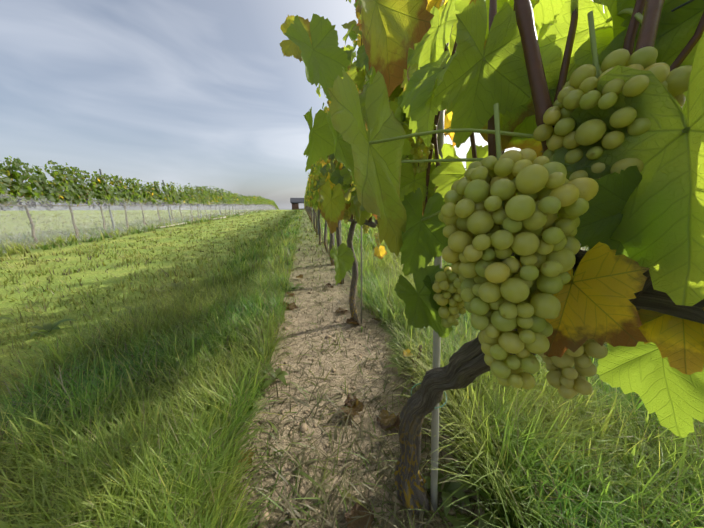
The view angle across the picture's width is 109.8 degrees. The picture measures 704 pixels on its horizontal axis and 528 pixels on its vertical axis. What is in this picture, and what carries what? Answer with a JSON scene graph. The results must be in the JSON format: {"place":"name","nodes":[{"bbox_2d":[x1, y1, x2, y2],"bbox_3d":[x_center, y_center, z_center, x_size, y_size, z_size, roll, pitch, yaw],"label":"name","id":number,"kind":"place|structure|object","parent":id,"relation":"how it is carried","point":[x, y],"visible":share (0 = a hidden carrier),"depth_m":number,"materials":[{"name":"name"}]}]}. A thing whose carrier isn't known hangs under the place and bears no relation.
{"place":"outdoors","nodes":[
{"label":"outdoors","id":0,"kind":"place"},
{"bbox_2d":[0,0,604,210],"label":"sky","id":1,"kind":"structure","parent":0,"point":[200,93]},
{"bbox_2d":[0,210,644,527],"bbox_3d":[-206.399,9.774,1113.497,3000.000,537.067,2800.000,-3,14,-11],"label":"ground","id":2,"kind":"structure","parent":0,"point":[88,279],"depth_m":1.86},
{"bbox_2d":[0,194,277,250],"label":"net row","id":3,"kind":"object","parent":2,"relation":"on","point":[98,209],"visible":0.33,"depth_m":7.24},
{"bbox_2d":[157,213,247,227],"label":"net boards","id":4,"kind":"object","parent":2,"relation":"on","point":[186,222],"visible":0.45,"depth_m":11.45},
{"bbox_2d":[99,169,334,246],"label":"trellis posts","id":5,"kind":"object","parent":2,"relation":"on","point":[109,208],"visible":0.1,"depth_m":8.34,"materials":[{"name":"grey metal"}]},
{"bbox_2d":[0,210,586,511],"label":"mown grass","id":6,"kind":"structure","parent":2,"relation":"on","point":[76,303],"depth_m":3.30,"materials":[{"name":"green plant"}]},
{"bbox_2d":[292,203,308,209],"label":"wall","id":7,"kind":"structure","parent":2,"relation":"on","point":[295,206],"depth_m":59.00,"materials":[{"name":"brown wood"}]},
{"bbox_2d":[290,198,303,202],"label":"shelter roof","id":8,"kind":"structure","parent":7,"relation":"on","point":[296,200],"depth_m":59.08,"materials":[{"name":"grey metal"}]},
{"bbox_2d":[0,282,611,527],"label":"broadleaf weeds","id":9,"kind":"object","parent":2,"relation":"on","point":[451,486],"visible":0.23,"depth_m":0.83,"materials":[{"name":"green plant"}]},
{"bbox_2d":[0,210,703,527],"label":"lush grass","id":10,"kind":"structure","parent":2,"relation":"on","point":[87,486],"depth_m":0.86,"materials":[{"name":"green plant"}]},
{"bbox_2d":[0,210,703,527],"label":"dry grass","id":11,"kind":"structure","parent":2,"relation":"on","point":[395,523],"depth_m":0.91,"materials":[{"name":"plant"}]},
{"bbox_2d":[249,244,454,527],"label":"soil clods","id":12,"kind":"object","parent":2,"relation":"on","point":[303,428],"visible":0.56,"depth_m":1.02,"materials":[{"name":"brown soil"}]},
{"bbox_2d":[0,0,703,527],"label":"vine","id":13,"kind":"object","parent":2,"relation":"on","point":[636,224],"depth_m":0.34,"materials":[{"name":"green plant"}]},
{"bbox_2d":[0,46,691,389],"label":"grapes","id":14,"kind":"object","parent":13,"relation":"hanging from","point":[497,297],"depth_m":0.21,"materials":[{"name":"green food"}]},
{"bbox_2d":[0,0,703,275],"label":"vine shoots","id":15,"kind":"object","parent":13,"relation":"attached to","point":[540,94],"visible":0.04,"depth_m":0.28,"materials":[{"name":"plant"}]},
{"bbox_2d":[411,383,446,408],"bbox_3d":[0.223,0.379,0.718,0.107,0.011,0.093,-3,14,-11],"label":"vine tie","id":16,"kind":"object","parent":13,"relation":"attached to","point":[434,408],"visible":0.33,"depth_m":0.71,"materials":[{"name":"green"}]},
{"bbox_2d":[374,233,607,398],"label":"ripe yellow grapes","id":17,"kind":"object","parent":13,"relation":"attached to","point":[565,378],"visible":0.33,"depth_m":0.26,"materials":[{"name":"food"}]},
{"bbox_2d":[331,8,689,295],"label":"green vine stems","id":18,"kind":"object","parent":13,"relation":"attached to","point":[638,16],"visible":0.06,"depth_m":0.29,"materials":[{"name":"green plant"}]},
{"bbox_2d":[3,0,693,195],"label":"trellis wires","id":19,"kind":"object","parent":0,"point":[682,5],"visible":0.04,"depth_m":0.27,"materials":[{"name":"grey metal"}]},
{"bbox_2d":[312,110,444,511],"bbox_3d":[-1.004,-1.438,7.300,0.079,1.289,13.996,-2,14,-10],"label":"vine stake","id":20,"kind":"object","parent":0,"point":[435,413],"visible":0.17,"depth_m":0.75,"materials":[{"name":"grey metal"}]}
]}

